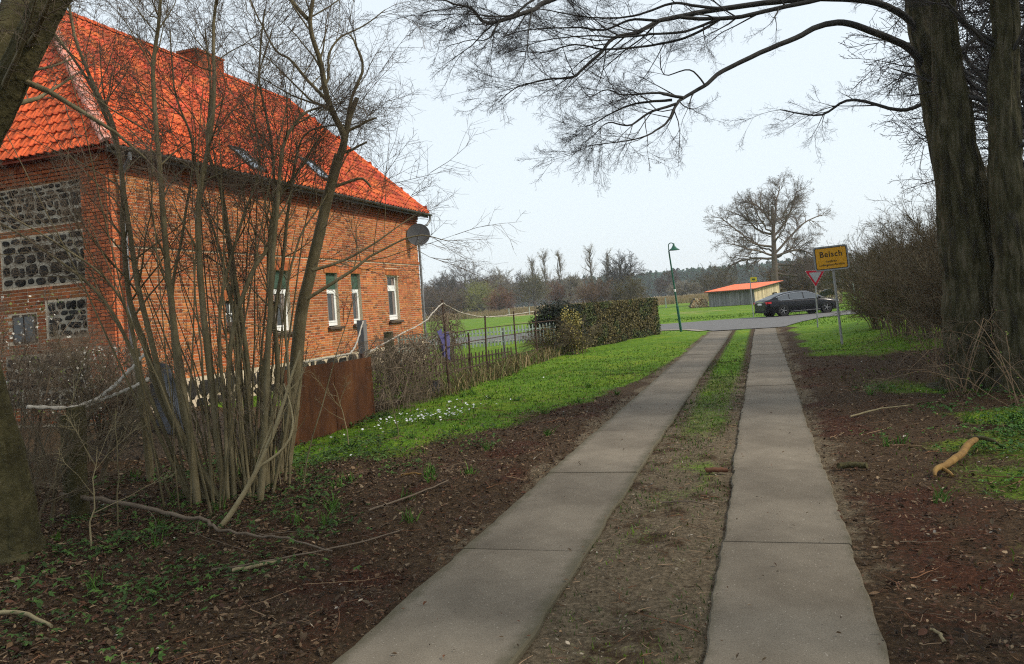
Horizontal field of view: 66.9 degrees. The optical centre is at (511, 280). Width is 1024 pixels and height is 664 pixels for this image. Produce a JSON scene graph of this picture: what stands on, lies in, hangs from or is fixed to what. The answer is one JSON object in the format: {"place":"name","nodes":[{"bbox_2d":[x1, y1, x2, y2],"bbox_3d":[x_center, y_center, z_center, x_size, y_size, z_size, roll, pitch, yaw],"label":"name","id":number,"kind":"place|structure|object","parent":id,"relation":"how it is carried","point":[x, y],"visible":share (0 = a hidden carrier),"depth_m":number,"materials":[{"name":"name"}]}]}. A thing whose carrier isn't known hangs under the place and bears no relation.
{"place":"outdoors","nodes":[
{"label":"outdoors","id":0,"kind":"place"},
{"bbox_2d":[407,342,573,398],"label":"dry grass","id":1,"kind":"structure","parent":0,"point":[501,370],"depth_m":21.03,"materials":[{"name":"plant"}]},
{"bbox_2d":[0,284,1023,663],"bbox_3d":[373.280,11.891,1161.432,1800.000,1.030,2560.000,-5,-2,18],"label":"ground","id":2,"kind":"structure","parent":0,"point":[634,572],"depth_m":6.57,"materials":[{"name":"soil"}]},
{"bbox_2d":[0,610,52,627],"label":"fallen stick","id":3,"kind":"object","parent":2,"relation":"on","point":[27,614],"visible":0.95,"depth_m":5.13,"materials":[{"name":"brown wood"}]},
{"bbox_2d":[0,282,110,467],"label":"blackthorn bush","id":4,"kind":"object","parent":2,"relation":"on","point":[23,383],"visible":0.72,"depth_m":11.62,"materials":[{"name":"brown plant"}]},
{"bbox_2d":[59,415,68,502],"bbox_3d":[-5.189,2.128,9.042,0.138,1.101,0.128,-5,-2,18],"label":"mossy post","id":5,"kind":"object","parent":2,"relation":"on","point":[61,418],"visible":0.16,"depth_m":8.99,"materials":[{"name":"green wood"}]},
{"bbox_2d":[66,405,90,520],"bbox_3d":[-4.601,1.988,8.223,0.220,1.305,0.215,-5,-2,18],"label":"mossy post","id":6,"kind":"object","parent":2,"relation":"on","point":[79,506],"visible":0.52,"depth_m":8.15,"materials":[{"name":"brown wood"}]},
{"bbox_2d":[26,353,144,410],"bbox_3d":[-4.703,1.155,8.956,0.363,0.504,1.992,-5,-2,9],"label":"rope","id":7,"kind":"object","parent":6,"relation":"attached to","point":[41,407],"visible":0.68,"depth_m":8.38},
{"bbox_2d":[51,324,106,479],"bbox_3d":[-4.853,1.536,8.707,0.622,2.101,0.722,-3,-2,-26],"label":"sapling","id":8,"kind":"object","parent":2,"relation":"on","point":[74,393],"visible":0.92,"depth_m":8.70,"materials":[{"name":"brown plant"}]},
{"bbox_2d":[10,360,151,525],"bbox_3d":[-4.917,1.734,8.098,2.597,1.710,2.784,-5,-2,18],"label":"scrub bush","id":9,"kind":"object","parent":2,"relation":"on","point":[59,475],"visible":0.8,"depth_m":7.97,"materials":[{"name":"plant"}]},
{"bbox_2d":[10,316,174,461],"bbox_3d":[-6.601,1.705,12.313,2.490,2.267,3.999,-3,-2,-27],"label":"scrub bush","id":10,"kind":"object","parent":2,"relation":"on","point":[73,363],"visible":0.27,"depth_m":11.27,"materials":[{"name":"plant"}]},
{"bbox_2d":[4,340,193,488],"bbox_3d":[-5.276,1.673,9.972,2.163,1.924,3.251,-6,-2,35],"label":"scrub bush","id":11,"kind":"object","parent":2,"relation":"on","point":[105,464],"visible":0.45,"depth_m":9.79,"materials":[{"name":"plant"}]},
{"bbox_2d":[12,328,199,450],"bbox_3d":[-6.318,1.725,12.366,2.353,2.206,2.511,-5,-2,18],"label":"blackthorn bush","id":12,"kind":"object","parent":2,"relation":"on","point":[121,397],"visible":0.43,"depth_m":11.95,"materials":[{"name":"brown plant"}]},
{"bbox_2d":[0,0,214,565],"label":"mossy tree","id":13,"kind":"object","parent":2,"relation":"on","point":[25,44],"visible":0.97,"depth_m":6.73,"materials":[{"name":"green plant"}]},
{"bbox_2d":[65,374,159,525],"bbox_3d":[-3.963,1.693,7.772,0.345,1.537,0.945,-6,-3,45],"label":"sapling","id":14,"kind":"object","parent":2,"relation":"on","point":[118,440],"visible":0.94,"depth_m":7.76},
{"bbox_2d":[54,407,175,546],"bbox_3d":[-3.486,1.710,6.821,0.983,1.307,0.386,-3,-2,-36],"label":"sapling","id":15,"kind":"object","parent":2,"relation":"on","point":[93,493],"visible":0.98,"depth_m":6.76,"materials":[{"name":"brown plant"}]},
{"bbox_2d":[133,348,154,481],"bbox_3d":[-4.728,1.776,9.959,0.217,1.812,0.107,-5,-2,18],"label":"fence post","id":16,"kind":"object","parent":2,"relation":"on","point":[148,458],"visible":0.48,"depth_m":9.91,"materials":[{"name":"wood"}]},
{"bbox_2d":[148,363,183,433],"bbox_3d":[-5.247,1.964,11.898,0.642,1.492,0.298,-5,-2,18],"label":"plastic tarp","id":17,"kind":"object","parent":2,"relation":"on","point":[163,418],"visible":0.17,"depth_m":11.84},
{"bbox_2d":[144,318,198,492],"bbox_3d":[-3.851,1.408,8.872,0.682,2.073,0.494,-3,-3,-41],"label":"sapling","id":18,"kind":"object","parent":2,"relation":"on","point":[156,337],"visible":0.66,"depth_m":8.85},
{"bbox_2d":[87,406,260,461],"bbox_3d":[-5.526,2.401,12.678,3.400,0.715,2.387,-5,-2,18],"label":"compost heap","id":19,"kind":"object","parent":2,"relation":"on","point":[136,452],"visible":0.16,"depth_m":11.81,"materials":[{"name":"brown plant"}]},
{"bbox_2d":[59,492,332,551],"bbox_3d":[-3.140,2.205,7.145,3.962,0.224,0.611,-5,-2,27],"label":"long fallen branch","id":20,"kind":"object","parent":2,"relation":"on","point":[135,505],"visible":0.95,"depth_m":7.24,"materials":[{"name":"wood"}]},
{"bbox_2d":[0,10,434,426],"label":"brick farmhouse","id":21,"kind":"object","parent":2,"relation":"on","point":[377,306],"visible":0.38,"depth_m":19.17,"materials":[{"name":"brick"}]},
{"bbox_2d":[12,314,37,344],"bbox_3d":[-10.822,1.088,17.227,0.700,0.650,0.040,-5,-2,18],"label":"window","id":22,"kind":"structure","parent":21,"relation":"in","point":[23,320],"depth_m":17.22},
{"bbox_2d":[274,289,288,330],"bbox_3d":[-6.653,0.848,22.140,0.064,1.200,0.780,-5,-2,18],"label":"window","id":23,"kind":"structure","parent":21,"relation":"in","point":[278,322],"depth_m":22.25,"materials":[{"name":"white plastic"}]},
{"bbox_2d":[327,289,337,325],"bbox_3d":[-5.809,0.872,24.767,0.064,1.160,0.700,-5,-2,18],"label":"window","id":24,"kind":"structure","parent":21,"relation":"in","point":[331,302],"depth_m":24.86,"materials":[{"name":"white plastic"}]},
{"bbox_2d":[352,289,359,323],"bbox_3d":[-5.338,0.885,26.234,0.064,1.160,0.620,-5,-2,18],"label":"window","id":25,"kind":"structure","parent":21,"relation":"in","point":[356,311],"depth_m":26.34,"materials":[{"name":"white plastic"}]},
{"bbox_2d":[387,276,397,319],"bbox_3d":[-4.520,0.649,28.851,0.064,1.640,0.860,-5,-2,18],"label":"window","id":26,"kind":"structure","parent":21,"relation":"in","point":[391,297],"depth_m":28.96,"materials":[{"name":"white plastic"}]},
{"bbox_2d":[407,224,429,245],"bbox_3d":[-3.717,-1.778,30.177,0.855,0.907,0.710,-5,-2,18],"label":"satellite dish","id":27,"kind":"object","parent":21,"relation":"attached to","point":[415,228],"visible":0.74,"depth_m":30.33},
{"bbox_2d":[0,0,471,516],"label":"hazel bush","id":28,"kind":"object","parent":2,"relation":"on","point":[202,483],"visible":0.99,"depth_m":8.73,"materials":[{"name":"plant"}]},
{"bbox_2d":[0,411,515,663],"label":"ground cover leaves","id":29,"kind":"object","parent":2,"relation":"on","point":[39,602],"visible":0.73,"depth_m":6.72,"materials":[{"name":"green plant"}]},
{"bbox_2d":[218,339,319,528],"bbox_3d":[-2.229,1.442,7.447,0.664,1.711,1.109,-6,-2,32],"label":"forked sapling","id":30,"kind":"object","parent":2,"relation":"on","point":[260,463],"visible":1,"depth_m":7.41,"materials":[{"name":"brown plant"}]},
{"bbox_2d":[212,529,403,570],"bbox_3d":[-1.599,2.190,6.284,1.559,0.026,0.123,-3,-2,-27],"label":"fallen stick","id":31,"kind":"object","parent":2,"relation":"on","point":[214,569],"visible":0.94,"depth_m":6.22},
{"bbox_2d":[280,353,374,445],"bbox_3d":[-3.028,1.976,12.982,0.197,1.300,2.600,-5,-2,18],"label":"rusty fence sheet","id":32,"kind":"object","parent":2,"relation":"on","point":[357,401],"visible":0.77,"depth_m":12.97,"materials":[{"name":"metal"}]},
{"bbox_2d":[0,368,657,663],"bbox_3d":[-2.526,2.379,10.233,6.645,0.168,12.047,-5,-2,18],"label":"leaf litter","id":33,"kind":"object","parent":2,"relation":"on","point":[239,602],"visible":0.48,"depth_m":6.39,"materials":[{"name":"plant"}]},
{"bbox_2d":[101,377,617,505],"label":"white anemones","id":34,"kind":"object","parent":2,"relation":"on","point":[418,415],"visible":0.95,"depth_m":13.42,"materials":[{"name":"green plant"}]},
{"bbox_2d":[357,320,367,356],"bbox_3d":[-3.347,1.862,17.570,0.160,1.920,0.160,-5,-2,18],"label":"concrete post","id":35,"kind":"object","parent":2,"relation":"on","point":[363,335],"visible":0.36,"depth_m":17.52,"materials":[{"name":"grey concrete"}]},
{"bbox_2d":[194,0,531,473],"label":"forked tree","id":36,"kind":"object","parent":2,"relation":"on","point":[300,320],"visible":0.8,"depth_m":9.69,"materials":[{"name":"plant"}]},
{"bbox_2d":[331,313,463,415],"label":"dry vines","id":37,"kind":"object","parent":2,"relation":"on","point":[406,391],"visible":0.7,"depth_m":15.51,"materials":[{"name":"plant"}]},
{"bbox_2d":[421,275,458,313],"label":"field bush","id":38,"kind":"object","parent":2,"relation":"on","point":[432,300],"visible":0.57,"depth_m":189.91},
{"bbox_2d":[427,270,463,311],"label":"bare tree","id":39,"kind":"object","parent":2,"relation":"on","point":[449,284],"visible":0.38,"depth_m":214.77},
{"bbox_2d":[413,293,478,384],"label":"dry vines","id":40,"kind":"object","parent":2,"relation":"on","point":[450,328],"visible":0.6,"depth_m":18.39,"materials":[{"name":"plant"}]},
{"bbox_2d":[380,348,511,386],"bbox_3d":[-1.713,2.451,22.475,0.042,0.551,5.765,-6,-2,37],"label":"dark picket fence","id":41,"kind":"object","parent":2,"relation":"on","point":[496,353],"visible":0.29,"depth_m":23.34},
{"bbox_2d":[434,287,471,314],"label":"field bush","id":42,"kind":"object","parent":2,"relation":"on","point":[449,300],"visible":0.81,"depth_m":179.94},
{"bbox_2d":[434,259,500,312],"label":"bare tree","id":43,"kind":"object","parent":2,"relation":"on","point":[470,277],"visible":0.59,"depth_m":213.58,"materials":[{"name":"plant"}]},
{"bbox_2d":[420,271,519,314],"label":"bare woods","id":44,"kind":"object","parent":2,"relation":"on","point":[425,284],"visible":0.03,"depth_m":242.94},
{"bbox_2d":[397,323,556,364],"bbox_3d":[-1.177,2.345,27.737,5.760,1.272,0.137,-4,-2,-12],"label":"picket fence","id":45,"kind":"object","parent":2,"relation":"on","point":[503,331],"visible":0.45,"depth_m":27.84,"materials":[{"name":"grey wood"}]},
{"bbox_2d":[455,277,499,312],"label":"field bush","id":46,"kind":"object","parent":2,"relation":"on","point":[480,304],"visible":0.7,"depth_m":182.39,"materials":[{"name":"plant"}]},
{"bbox_2d":[482,285,516,311],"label":"field bush","id":47,"kind":"object","parent":2,"relation":"on","point":[501,301],"visible":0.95,"depth_m":173.74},
{"bbox_2d":[444,311,556,393],"bbox_3d":[-0.113,1.841,22.579,0.412,1.826,11.041,-5,-2,16],"label":"iron fence","id":48,"kind":"object","parent":2,"relation":"on","point":[485,342],"visible":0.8,"depth_m":20.98,"materials":[{"name":"metal"}]},
{"bbox_2d":[489,266,524,298],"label":"bare tree","id":49,"kind":"object","parent":2,"relation":"on","point":[498,280],"visible":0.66,"depth_m":222.76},
{"bbox_2d":[0,386,1023,663],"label":"fallen twigs","id":50,"kind":"object","parent":2,"relation":"on","point":[604,568],"visible":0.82,"depth_m":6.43,"materials":[{"name":"wood"}]},
{"bbox_2d":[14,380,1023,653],"bbox_3d":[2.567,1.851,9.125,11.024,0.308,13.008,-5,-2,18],"label":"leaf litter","id":51,"kind":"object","parent":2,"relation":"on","point":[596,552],"visible":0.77,"depth_m":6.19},
{"bbox_2d":[512,270,543,306],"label":"bare tree","id":52,"kind":"object","parent":2,"relation":"on","point":[518,286],"visible":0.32,"depth_m":225.12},
{"bbox_2d":[512,270,552,308],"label":"bare tree","id":53,"kind":"object","parent":2,"relation":"on","point":[535,286],"visible":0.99,"depth_m":176.21,"materials":[{"name":"plant"}]},
{"bbox_2d":[46,381,1023,592],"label":"grass","id":54,"kind":"structure","parent":2,"relation":"on","point":[332,506],"depth_m":8.53,"materials":[{"name":"plant"}]},
{"bbox_2d":[536,250,555,305],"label":"bare tree","id":55,"kind":"object","parent":2,"relation":"on","point":[544,272],"visible":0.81,"depth_m":212.22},
{"bbox_2d":[517,323,577,355],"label":"olive shrub","id":56,"kind":"object","parent":2,"relation":"on","point":[544,344],"visible":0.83,"depth_m":27.23,"materials":[{"name":"green plant"}]},
{"bbox_2d":[526,297,592,347],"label":"yew bush","id":57,"kind":"object","parent":2,"relation":"on","point":[553,312],"visible":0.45,"depth_m":28.81,"materials":[{"name":"green plant"}]},
{"bbox_2d":[540,276,584,304],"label":"field bush","id":58,"kind":"object","parent":2,"relation":"on","point":[557,293],"visible":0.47,"depth_m":185.82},
{"bbox_2d":[560,272,586,303],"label":"bare tree","id":59,"kind":"object","parent":2,"relation":"on","point":[573,283],"visible":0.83,"depth_m":179.19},
{"bbox_2d":[545,305,607,354],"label":"golden shrub","id":60,"kind":"object","parent":2,"relation":"on","point":[576,322],"visible":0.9,"depth_m":27.60,"materials":[{"name":"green plant"}]},
{"bbox_2d":[581,244,600,285],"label":"bare tree","id":61,"kind":"object","parent":2,"relation":"on","point":[591,271],"visible":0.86,"depth_m":170.70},
{"bbox_2d":[569,274,619,302],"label":"field bush","id":62,"kind":"object","parent":2,"relation":"on","point":[595,293],"visible":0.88,"depth_m":139.78,"materials":[{"name":"plant"}]},
{"bbox_2d":[554,297,661,349],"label":"clipped hedge","id":63,"kind":"object","parent":2,"relation":"on","point":[624,320],"visible":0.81,"depth_m":33.20,"materials":[{"name":"green plant"}]},
{"bbox_2d":[587,248,649,298],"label":"bare tree","id":64,"kind":"object","parent":2,"relation":"on","point":[612,273],"visible":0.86,"depth_m":150.17,"materials":[{"name":"plant"}]},
{"bbox_2d":[217,326,1023,663],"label":"grass","id":65,"kind":"structure","parent":2,"relation":"on","point":[573,382],"depth_m":15.52,"materials":[{"name":"plant"}]},
{"bbox_2d":[607,272,651,300],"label":"field bush","id":66,"kind":"object","parent":2,"relation":"on","point":[632,290],"visible":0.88,"depth_m":137.49,"materials":[{"name":"plant"}]},
{"bbox_2d":[525,383,744,663],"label":"leaf litter","id":67,"kind":"object","parent":2,"relation":"on","point":[665,628],"visible":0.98,"depth_m":5.45,"materials":[{"name":"plant"}]},
{"bbox_2d":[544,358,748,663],"bbox_3d":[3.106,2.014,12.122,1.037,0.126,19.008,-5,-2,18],"label":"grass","id":68,"kind":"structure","parent":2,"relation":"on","point":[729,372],"depth_m":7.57,"materials":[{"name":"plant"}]},
{"bbox_2d":[651,268,681,296],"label":"bare tree","id":69,"kind":"object","parent":2,"relation":"on","point":[659,283],"visible":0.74,"depth_m":257.99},
{"bbox_2d":[668,242,681,331],"bbox_3d":[8.109,0.327,38.094,0.570,4.416,0.544,-5,-2,18],"label":"street lamp","id":70,"kind":"object","parent":2,"relation":"on","point":[674,248],"visible":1,"depth_m":38.07,"materials":[{"name":"metal"}]},
{"bbox_2d":[665,279,692,295],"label":"field bush","id":71,"kind":"object","parent":2,"relation":"on","point":[681,289],"visible":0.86,"depth_m":217.06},
{"bbox_2d":[361,0,1023,390],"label":"twin trunk tree","id":72,"kind":"object","parent":2,"relation":"on","point":[963,234],"visible":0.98,"depth_m":11.63,"materials":[{"name":"brown plant"}]},
{"bbox_2d":[510,247,875,307],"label":"pine forest","id":73,"kind":"object","parent":2,"relation":"on","point":[688,273],"visible":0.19,"depth_m":426.37,"materials":[{"name":"plant"}]},
{"bbox_2d":[687,261,744,293],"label":"field bush","id":74,"kind":"object","parent":2,"relation":"on","point":[709,283],"visible":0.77,"depth_m":196.40,"materials":[{"name":"plant"}]},
{"bbox_2d":[704,280,783,306],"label":"wood shed","id":75,"kind":"structure","parent":2,"relation":"on","point":[735,294],"depth_m":82.28,"materials":[{"name":"wood"}]},
{"bbox_2d":[660,306,868,333],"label":"grass","id":76,"kind":"structure","parent":2,"relation":"on","point":[741,315],"depth_m":51.51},
{"bbox_2d":[701,166,836,291],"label":"oak tree","id":77,"kind":"object","parent":2,"relation":"on","point":[769,213],"visible":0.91,"depth_m":94.92,"materials":[{"name":"plant"}]},
{"bbox_2d":[754,244,821,291],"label":"field bush","id":78,"kind":"object","parent":2,"relation":"on","point":[780,277],"visible":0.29,"depth_m":104.87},
{"bbox_2d":[786,268,830,292],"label":"field bush","id":79,"kind":"object","parent":2,"relation":"on","point":[804,285],"visible":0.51,"depth_m":100.53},
{"bbox_2d":[805,270,823,326],"bbox_3d":[12.768,0.829,32.517,0.770,2.491,0.085,-3,-1,14],"label":"yield sign","id":80,"kind":"object","parent":2,"relation":"on","point":[814,276],"visible":0.81,"depth_m":32.50,"materials":[{"name":"white metal"}]},
{"bbox_2d":[813,244,849,344],"bbox_3d":[9.475,0.492,22.679,0.950,3.020,0.109,-7,-3,21],"label":"town sign","id":81,"kind":"object","parent":2,"relation":"on","point":[833,258],"visible":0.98,"depth_m":22.67,"materials":[{"name":"metal"}]},
{"bbox_2d":[819,238,867,293],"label":"field bush","id":82,"kind":"object","parent":2,"relation":"on","point":[829,276],"visible":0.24,"depth_m":91.87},
{"bbox_2d":[836,461,867,468],"bbox_3d":[3.358,1.823,7.645,0.292,0.073,0.076,-5,-2,13],"label":"dark log","id":83,"kind":"object","parent":2,"relation":"on","point":[850,464],"visible":1,"depth_m":7.63,"materials":[{"name":"brown wood"}]},
{"bbox_2d":[823,275,904,329],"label":"thicket bush","id":84,"kind":"object","parent":2,"relation":"on","point":[873,326],"visible":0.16,"depth_m":26.58,"materials":[{"name":"plant"}]},
{"bbox_2d":[816,220,931,323],"bbox_3d":[13.674,-0.394,28.647,4.726,4.032,4.984,-5,-2,18],"label":"thicket bush","id":85,"kind":"object","parent":2,"relation":"on","point":[846,274],"visible":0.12,"depth_m":28.82,"materials":[{"name":"plant"}]},
{"bbox_2d":[825,239,926,337],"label":"thicket bush","id":86,"kind":"object","parent":2,"relation":"on","point":[894,326],"visible":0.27,"depth_m":23.02,"materials":[{"name":"plant"}]},
{"bbox_2d":[836,193,936,327],"bbox_3d":[12.709,-0.643,24.347,4.802,4.380,5.449,-5,-2,18],"label":"thicket bush","id":87,"kind":"object","parent":2,"relation":"on","point":[881,238],"visible":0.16,"depth_m":24.07,"materials":[{"name":"plant"}]},
{"bbox_2d":[841,301,945,382],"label":"bramble","id":88,"kind":"object","parent":2,"relation":"on","point":[929,345],"visible":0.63,"depth_m":13.41,"materials":[{"name":"brown plant"}]},
{"bbox_2d":[847,222,942,339],"bbox_3d":[11.051,-0.013,20.430,4.361,3.151,4.088,-5,-2,18],"label":"thicket bush","id":89,"kind":"object","parent":2,"relation":"on","point":[894,295],"visible":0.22,"depth_m":20.40,"materials":[{"name":"plant"}]},
{"bbox_2d":[860,174,936,313],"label":"thicket bush","id":90,"kind":"object","parent":2,"relation":"on","point":[922,225],"visible":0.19,"depth_m":21.09,"materials":[{"name":"plant"}]},
{"bbox_2d":[863,203,936,315],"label":"thicket bush","id":91,"kind":"object","parent":2,"relation":"on","point":[893,232],"visible":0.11,"depth_m":29.79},
{"bbox_2d":[861,210,942,332],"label":"thicket bush","id":92,"kind":"object","parent":2,"relation":"on","point":[907,267],"visible":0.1,"depth_m":17.19,"materials":[{"name":"plant"}]},
{"bbox_2d":[784,336,1023,663],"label":"leaf litter","id":93,"kind":"object","parent":2,"relation":"on","point":[923,631],"visible":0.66,"depth_m":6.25,"materials":[{"name":"plant"}]},
{"bbox_2d":[867,184,940,287],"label":"thicket bush","id":94,"kind":"object","parent":2,"relation":"on","point":[915,244],"visible":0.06,"depth_m":18.73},
{"bbox_2d":[887,244,942,352],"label":"thicket bush","id":95,"kind":"object","parent":2,"relation":"on","point":[934,292],"visible":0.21,"depth_m":15.46,"materials":[{"name":"plant"}]},
{"bbox_2d":[838,0,1023,184],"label":"lane tree","id":96,"kind":"object","parent":2,"relation":"on","point":[981,78],"visible":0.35,"depth_m":19.16,"materials":[{"name":"brown plant"}]},
{"bbox_2d":[841,0,1023,393],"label":"straight tree","id":97,"kind":"object","parent":2,"relation":"on","point":[1005,172],"visible":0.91,"depth_m":11.23,"materials":[{"name":"brown plant"}]},
{"bbox_2d":[850,384,1023,494],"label":"ground cover leaves","id":98,"kind":"object","parent":2,"relation":"on","point":[1010,426],"visible":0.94,"depth_m":9.05,"materials":[{"name":"green plant"}]},
{"bbox_2d":[859,287,1023,397],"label":"bramble","id":99,"kind":"object","parent":2,"relation":"on","point":[967,374],"visible":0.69,"depth_m":11.36,"materials":[{"name":"brown plant"}]},
{"bbox_2d":[868,5,1023,199],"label":"lane tree","id":100,"kind":"object","parent":2,"relation":"on","point":[978,85],"visible":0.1,"depth_m":27.25,"materials":[{"name":"brown plant"}]},
{"bbox_2d":[868,317,1023,407],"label":"bramble","id":101,"kind":"object","parent":2,"relation":"on","point":[998,354],"visible":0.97,"depth_m":10.42,"materials":[{"name":"brown plant"}]},
{"bbox_2d":[869,123,1023,242],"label":"tree","id":102,"kind":"object","parent":2,"relation":"on","point":[922,197],"visible":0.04,"depth_m":22.17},
{"bbox_2d":[932,437,978,476],"bbox_3d":[4.366,1.725,7.616,0.175,0.124,1.510,-6,-2,39],"label":"peeled log","id":103,"kind":"object","parent":2,"relation":"on","point":[962,452],"visible":1,"depth_m":7.43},
{"bbox_2d":[956,0,1023,138],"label":"lane tree","id":104,"kind":"object","parent":2,"relation":"on","point":[983,14],"visible":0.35,"depth_m":13.26,"materials":[{"name":"brown plant"}]},
{"bbox_2d":[0,0,1023,288],"label":"sky","id":105,"kind":"structure","parent":0,"point":[643,211],"materials":[{"name":"white"}]},
{"bbox_2d":[332,328,888,663],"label":"concrete track","id":106,"kind":"structure","parent":0,"point":[800,597],"depth_m":5.51,"materials":[{"name":"concrete"}]},
{"bbox_2d":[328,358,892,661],"bbox_3d":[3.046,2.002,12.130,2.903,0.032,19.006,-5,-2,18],"label":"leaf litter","id":107,"kind":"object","parent":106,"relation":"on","point":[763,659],"visible":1,"depth_m":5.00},
{"bbox_2d":[426,287,845,321],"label":"dry grass","id":108,"kind":"structure","parent":0,"point":[688,298],"depth_m":134.25,"materials":[{"name":"plant"}]},
{"bbox_2d":[429,310,854,343],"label":"road","id":109,"kind":"structure","parent":0,"point":[750,323],"depth_m":43.14,"materials":[{"name":"asphalt"}]},
{"bbox_2d":[754,291,838,315],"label":"black car","id":110,"kind":"object","parent":109,"relation":"on","point":[786,303],"visible":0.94,"depth_m":47.07,"materials":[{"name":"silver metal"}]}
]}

